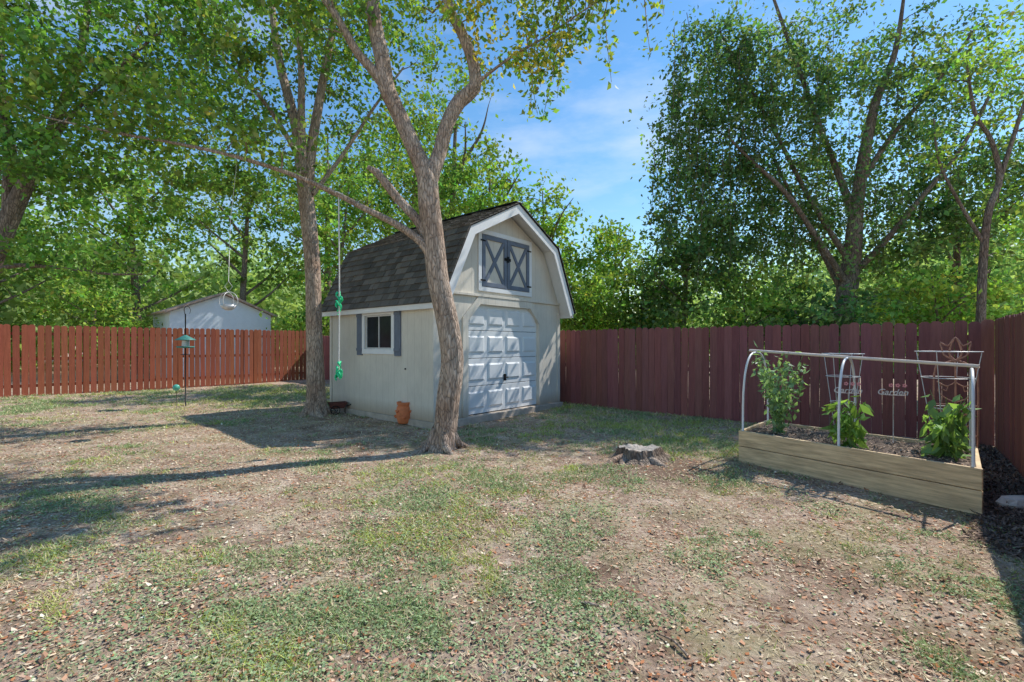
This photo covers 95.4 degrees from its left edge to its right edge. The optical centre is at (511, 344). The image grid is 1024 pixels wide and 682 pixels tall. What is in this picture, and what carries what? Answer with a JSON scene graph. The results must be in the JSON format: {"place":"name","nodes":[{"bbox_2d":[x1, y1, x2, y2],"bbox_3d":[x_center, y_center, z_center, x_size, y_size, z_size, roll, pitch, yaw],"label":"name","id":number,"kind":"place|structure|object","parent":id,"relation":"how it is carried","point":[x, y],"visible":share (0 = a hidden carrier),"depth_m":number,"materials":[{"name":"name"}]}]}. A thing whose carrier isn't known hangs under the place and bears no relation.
{"place":"outdoors","nodes":[
{"label":"outdoors","id":0,"kind":"place"},
{"bbox_2d":[67,531,893,659],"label":"fallen sticks","id":1,"kind":"object","parent":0,"point":[667,637],"visible":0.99,"depth_m":2.37,"materials":[{"name":"brown wood"}]},
{"bbox_2d":[0,345,1023,681],"bbox_3d":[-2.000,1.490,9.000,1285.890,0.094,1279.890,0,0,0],"label":"ground","id":2,"kind":"structure","parent":0,"point":[728,647],"depth_m":3.37,"materials":[{"name":"brown soil"}]},
{"bbox_2d":[0,115,111,303],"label":"woodland tree","id":3,"kind":"object","parent":2,"relation":"on","point":[37,213],"visible":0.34,"depth_m":19.68,"materials":[{"name":"green plant"}]},
{"bbox_2d":[1,264,162,356],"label":"woodland tree","id":4,"kind":"object","parent":2,"relation":"on","point":[101,303],"visible":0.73,"depth_m":19.05,"materials":[{"name":"green plant"}]},
{"bbox_2d":[15,140,251,373],"bbox_3d":[-18.652,-4.220,22.705,9.864,11.603,10.156,0,0,0],"label":"woodland tree","id":5,"kind":"object","parent":2,"relation":"on","point":[143,225],"visible":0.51,"depth_m":21.99,"materials":[{"name":"green plant"}]},
{"bbox_2d":[0,0,286,294],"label":"shade tree","id":6,"kind":"object","parent":2,"relation":"on","point":[19,182],"visible":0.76,"depth_m":6.68,"materials":[{"name":"green plant"}]},
{"bbox_2d":[0,324,305,396],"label":"wooden fence","id":7,"kind":"object","parent":2,"relation":"on","point":[251,357],"visible":0.84,"depth_m":15.10,"materials":[{"name":"brown wood"}]},
{"bbox_2d":[172,384,179,407],"bbox_3d":[-7.750,1.215,10.750,0.150,0.570,0.150,0,0,0],"label":"glass garden globe","id":8,"kind":"object","parent":2,"relation":"on","point":[176,387],"visible":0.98,"depth_m":10.72,"materials":[{"name":"teal glass"}]},
{"bbox_2d":[175,306,195,405],"bbox_3d":[-7.750,0.312,11.050,0.430,2.437,0.430,0,0,0],"label":"bird feeder","id":9,"kind":"object","parent":2,"relation":"on","point":[185,338],"visible":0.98,"depth_m":11.02,"materials":[{"name":"metal"}]},
{"bbox_2d":[146,292,276,377],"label":"neighbour shed","id":10,"kind":"structure","parent":2,"relation":"on","point":[206,312],"depth_m":20.83,"materials":[{"name":"white"}]},
{"bbox_2d":[122,134,326,305],"bbox_3d":[-14.107,-4.591,23.767,8.588,12.349,7.958,0,0,13],"label":"woodland tree","id":11,"kind":"object","parent":2,"relation":"on","point":[247,212],"visible":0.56,"depth_m":23.97,"materials":[{"name":"green plant"}]},
{"bbox_2d":[83,0,458,417],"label":"shade tree","id":12,"kind":"object","parent":2,"relation":"on","point":[316,405],"visible":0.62,"depth_m":9.67,"materials":[{"name":"green plant"}]},
{"bbox_2d":[259,260,338,348],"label":"woodland tree","id":13,"kind":"object","parent":2,"relation":"on","point":[325,321],"visible":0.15,"depth_m":22.09,"materials":[{"name":"green plant"}]},
{"bbox_2d":[227,160,411,334],"bbox_3d":[-9.845,-3.836,24.317,8.608,10.847,9.617,0,0,0],"label":"woodland tree","id":14,"kind":"object","parent":2,"relation":"on","point":[367,223],"visible":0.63,"depth_m":24.04,"materials":[{"name":"green plant"}]},
{"bbox_2d":[244,109,402,335],"bbox_3d":[-11.249,-6.250,28.941,9.803,15.660,8.959,0,0,26],"label":"woodland tree","id":15,"kind":"object","parent":2,"relation":"on","point":[294,217],"visible":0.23,"depth_m":28.50,"materials":[{"name":"green plant"}]},
{"bbox_2d":[0,0,673,454],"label":"forked shade tree","id":16,"kind":"object","parent":2,"relation":"on","point":[430,242],"visible":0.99,"depth_m":6.54,"materials":[{"name":"green plant"}]},
{"bbox_2d":[219,165,237,310],"bbox_3d":[-4.859,-2.147,8.068,0.320,3.147,0.352,0,0,44],"label":"hanging wire feeder","id":17,"kind":"object","parent":16,"relation":"hanging from","point":[228,307],"visible":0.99,"depth_m":8.00,"materials":[{"name":"silver metal"}]},
{"bbox_2d":[334,191,342,380],"bbox_3d":[-2.420,-0.802,6.501,0.119,2.637,0.132,0,0,0],"label":"rope swing","id":18,"kind":"object","parent":16,"relation":"hanging from","point":[339,374],"visible":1,"depth_m":6.49,"materials":[{"name":"green fabric"}]},
{"bbox_2d":[327,401,350,414],"bbox_3d":[-3.613,1.342,9.958,0.603,0.294,0.280,0,0,-29],"label":"garden cart","id":19,"kind":"object","parent":2,"relation":"on","point":[337,405],"visible":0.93,"depth_m":9.83,"materials":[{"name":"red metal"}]},
{"bbox_2d":[320,79,476,245],"bbox_3d":[-6.276,-6.787,28.228,10.004,16.753,8.924,0,0,11],"label":"woodland tree","id":20,"kind":"object","parent":2,"relation":"on","point":[370,159],"visible":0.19,"depth_m":26.73,"materials":[{"name":"green plant"}]},
{"bbox_2d":[394,401,411,423],"bbox_3d":[-2.026,1.280,8.718,0.378,0.400,0.379,0,0,0],"label":"strawberry pot","id":21,"kind":"object","parent":2,"relation":"on","point":[403,412],"visible":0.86,"depth_m":8.60,"materials":[{"name":"ceramic"}]},
{"bbox_2d":[357,42,531,233],"bbox_3d":[-2.533,-4.697,17.355,6.508,12.561,7.156,0,0,0],"label":"woodland tree","id":22,"kind":"object","parent":2,"relation":"on","point":[408,179],"visible":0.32,"depth_m":16.49,"materials":[{"name":"green plant"}]},
{"bbox_2d":[322,201,575,428],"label":"barn shed","id":23,"kind":"structure","parent":2,"relation":"on","point":[511,292],"depth_m":9.52,"materials":[{"name":"beige wood"}]},
{"bbox_2d":[362,311,393,353],"bbox_3d":[-2.679,-0.240,9.288,1.100,0.880,0.028,0,0,40],"label":"window frame","id":24,"kind":"structure","parent":23,"relation":"in","point":[364,351],"depth_m":9.24,"materials":[{"name":"white paint"}]},
{"bbox_2d":[367,316,390,347],"bbox_3d":[-2.651,-0.240,9.321,0.880,0.640,0.005,0,0,40],"label":"window pane","id":25,"kind":"structure","parent":23,"relation":"in","point":[385,321],"depth_m":9.29,"materials":[{"name":"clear glass"}]},
{"bbox_2d":[469,308,534,409],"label":"garage door panels","id":26,"kind":"structure","parent":23,"relation":"in","point":[495,317],"depth_m":9.63,"materials":[{"name":"paint"}]},
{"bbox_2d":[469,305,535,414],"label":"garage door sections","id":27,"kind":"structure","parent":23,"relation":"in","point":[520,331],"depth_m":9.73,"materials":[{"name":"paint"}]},
{"bbox_2d":[483,235,528,292],"bbox_3d":[-0.121,-1.650,9.701,0.009,1.040,1.500,0,0,40],"label":"loft door panel","id":28,"kind":"structure","parent":23,"relation":"in","point":[494,278],"depth_m":9.59,"materials":[{"name":"white wood"}]},
{"bbox_2d":[438,114,560,221],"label":"woodland tree","id":29,"kind":"object","parent":2,"relation":"on","point":[472,203],"visible":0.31,"depth_m":14.84,"materials":[{"name":"green plant"}]},
{"bbox_2d":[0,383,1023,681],"bbox_3d":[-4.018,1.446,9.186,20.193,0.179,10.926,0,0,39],"label":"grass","id":30,"kind":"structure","parent":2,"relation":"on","point":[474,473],"depth_m":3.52,"materials":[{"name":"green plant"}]},
{"bbox_2d":[0,383,1023,681],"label":"fallen leaves","id":31,"kind":"object","parent":2,"relation":"on","point":[412,665],"visible":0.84,"depth_m":3.07,"materials":[{"name":"brown plant"}]},
{"bbox_2d":[0,386,1023,681],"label":"ground weeds","id":32,"kind":"object","parent":2,"relation":"on","point":[334,646],"visible":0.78,"depth_m":2.77,"materials":[{"name":"green plant"}]},
{"bbox_2d":[0,199,1023,374],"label":"distant trees","id":33,"kind":"object","parent":2,"relation":"on","point":[9,316],"visible":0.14,"depth_m":30.06,"materials":[{"name":"green plant"}]},
{"bbox_2d":[0,406,1023,681],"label":"straw thatch","id":34,"kind":"object","parent":2,"relation":"on","point":[884,660],"visible":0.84,"depth_m":3.18,"materials":[{"name":"beige plant"}]},
{"bbox_2d":[499,168,606,299],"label":"woodland tree","id":35,"kind":"object","parent":2,"relation":"on","point":[549,229],"visible":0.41,"depth_m":14.69,"materials":[{"name":"green plant"}]},
{"bbox_2d":[552,238,601,329],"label":"woodland tree","id":36,"kind":"object","parent":2,"relation":"on","point":[562,254],"depth_m":13.68,"materials":[{"name":"green plant"}]},
{"bbox_2d":[560,263,635,370],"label":"woodland tree","id":37,"kind":"object","parent":2,"relation":"on","point":[587,304],"visible":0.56,"depth_m":12.86,"materials":[{"name":"green plant"}]},
{"bbox_2d":[564,215,659,329],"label":"woodland tree","id":38,"kind":"object","parent":2,"relation":"on","point":[610,236],"visible":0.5,"depth_m":14.45,"materials":[{"name":"green plant"}]},
{"bbox_2d":[602,444,672,467],"bbox_3d":[1.625,1.423,5.942,1.222,0.234,0.867,0,0,0],"label":"tree stump","id":39,"kind":"object","parent":2,"relation":"on","point":[635,454],"visible":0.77,"depth_m":5.77,"materials":[{"name":"grey wood"}]},
{"bbox_2d":[574,253,703,371],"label":"woodland tree","id":40,"kind":"object","parent":2,"relation":"on","point":[626,297],"visible":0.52,"depth_m":12.55,"materials":[{"name":"green plant"}]},
{"bbox_2d":[323,319,994,445],"bbox_3d":[-0.532,0.577,13.317,20.000,1.906,0.162,0,0,40],"label":"wooden fence","id":41,"kind":"object","parent":2,"relation":"on","point":[665,370],"visible":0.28,"depth_m":8.68,"materials":[{"name":"brown wood"}]},
{"bbox_2d":[611,202,784,353],"bbox_3d":[4.776,-0.998,12.359,4.278,5.160,4.285,0,0,0],"label":"woodland tree","id":42,"kind":"object","parent":2,"relation":"on","point":[674,261],"visible":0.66,"depth_m":11.74,"materials":[{"name":"green plant"}]},
{"bbox_2d":[675,261,832,388],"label":"woodland tree","id":43,"kind":"object","parent":2,"relation":"on","point":[768,301],"visible":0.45,"depth_m":10.39,"materials":[{"name":"green plant"}]},
{"bbox_2d":[623,0,1023,363],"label":"vine covered tree","id":44,"kind":"object","parent":2,"relation":"on","point":[821,102],"visible":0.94,"depth_m":10.95,"materials":[{"name":"green plant"}]},
{"bbox_2d":[736,270,923,401],"bbox_3d":[6.632,-0.084,10.255,3.644,3.337,3.191,0,0,0],"label":"woodland tree","id":45,"kind":"object","parent":2,"relation":"on","point":[819,318],"visible":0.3,"depth_m":9.68,"materials":[{"name":"green plant"}]},
{"bbox_2d":[739,349,982,514],"bbox_3d":[3.861,0.784,5.354,1.187,1.432,2.353,0,0,-37],"label":"raised garden bed","id":46,"kind":"object","parent":2,"relation":"on","point":[900,456],"visible":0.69,"depth_m":4.87,"materials":[{"name":"brown wood"}]},
{"bbox_2d":[751,342,809,434],"bbox_3d":[3.353,0.564,5.830,0.725,1.235,0.757,0,0,0],"label":"tomato plant","id":47,"kind":"object","parent":46,"relation":"on","point":[776,402],"visible":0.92,"depth_m":5.79,"materials":[{"name":"green plant"}]},
{"bbox_2d":[821,353,863,422],"bbox_3d":[4.120,0.648,5.800,0.449,1.065,0.449,0,0,0],"label":"tomato cage","id":48,"kind":"object","parent":46,"relation":"on","point":[850,375],"visible":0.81,"depth_m":5.83,"materials":[{"name":"metal"}]},
{"bbox_2d":[819,395,872,448],"bbox_3d":[3.662,0.881,5.119,0.460,0.674,0.466,0,0,24],"label":"pepper plant","id":49,"kind":"object","parent":46,"relation":"on","point":[853,432],"visible":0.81,"depth_m":5.06,"materials":[{"name":"green plant"}]},
{"bbox_2d":[834,382,861,412],"bbox_3d":[3.900,0.820,5.404,0.268,0.761,0.012,0,0,29],"label":"garden sign","id":50,"kind":"object","parent":46,"relation":"on","point":[854,391],"visible":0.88,"depth_m":5.39,"materials":[{"name":"metal"}]},
{"bbox_2d":[878,383,908,442],"bbox_3d":[4.250,0.820,5.194,0.268,0.761,0.012,0,0,29],"label":"garden sign","id":51,"kind":"object","parent":46,"relation":"on","point":[887,392],"visible":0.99,"depth_m":5.19,"materials":[{"name":"metal"}]},
{"bbox_2d":[922,412,970,452],"bbox_3d":[4.554,0.950,4.898,0.405,0.514,0.327,0,0,34],"label":"pepper plant","id":52,"kind":"object","parent":46,"relation":"on","point":[925,417],"visible":0.07,"depth_m":4.93,"materials":[{"name":"green plant"}]},
{"bbox_2d":[914,351,983,425],"bbox_3d":[4.660,0.628,4.980,0.549,1.105,0.549,0,0,0],"label":"tomato cage","id":53,"kind":"object","parent":46,"relation":"on","point":[940,405],"visible":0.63,"depth_m":4.89,"materials":[{"name":"metal"}]},
{"bbox_2d":[918,390,981,461],"bbox_3d":[4.304,0.869,4.625,0.678,0.808,0.446,0,0,-28],"label":"pepper plant","id":54,"kind":"object","parent":46,"relation":"on","point":[950,432],"visible":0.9,"depth_m":4.60,"materials":[{"name":"green plant"}]},
{"bbox_2d":[933,337,978,451],"bbox_3d":[4.800,0.576,5.040,0.368,1.309,0.018,0,0,40],"label":"tulip trellis","id":55,"kind":"object","parent":46,"relation":"attached to","point":[958,359],"visible":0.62,"depth_m":5.03,"materials":[{"name":"orange metal"}]},
{"bbox_2d":[823,130,1023,372],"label":"woodland tree","id":56,"kind":"object","parent":2,"relation":"on","point":[955,257],"visible":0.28,"depth_m":11.38,"materials":[{"name":"green plant"}]},
{"bbox_2d":[847,245,1023,389],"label":"woodland tree","id":57,"kind":"object","parent":2,"relation":"on","point":[937,310],"visible":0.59,"depth_m":9.60,"materials":[{"name":"green plant"}]},
{"bbox_2d":[887,0,1023,322],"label":"slender tree","id":58,"kind":"object","parent":2,"relation":"on","point":[981,278],"visible":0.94,"depth_m":8.56,"materials":[{"name":"green plant"}]},
{"bbox_2d":[959,443,1023,562],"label":"bark mulch","id":59,"kind":"object","parent":2,"relation":"on","point":[998,464],"visible":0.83,"depth_m":4.09,"materials":[{"name":"black plant"}]},
{"bbox_2d":[995,495,1023,509],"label":"limestone rock","id":60,"kind":"object","parent":59,"relation":"on","point":[1016,501],"visible":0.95,"depth_m":4.18,"materials":[{"name":"grey stone"}]},
{"bbox_2d":[995,312,1023,477],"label":"wooden fence","id":61,"kind":"object","parent":2,"relation":"on","point":[1009,387],"visible":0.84,"depth_m":5.81,"materials":[{"name":"brown wood"}]},
{"bbox_2d":[0,0,1023,319],"label":"sky","id":62,"kind":"structure","parent":0,"point":[587,141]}
]}

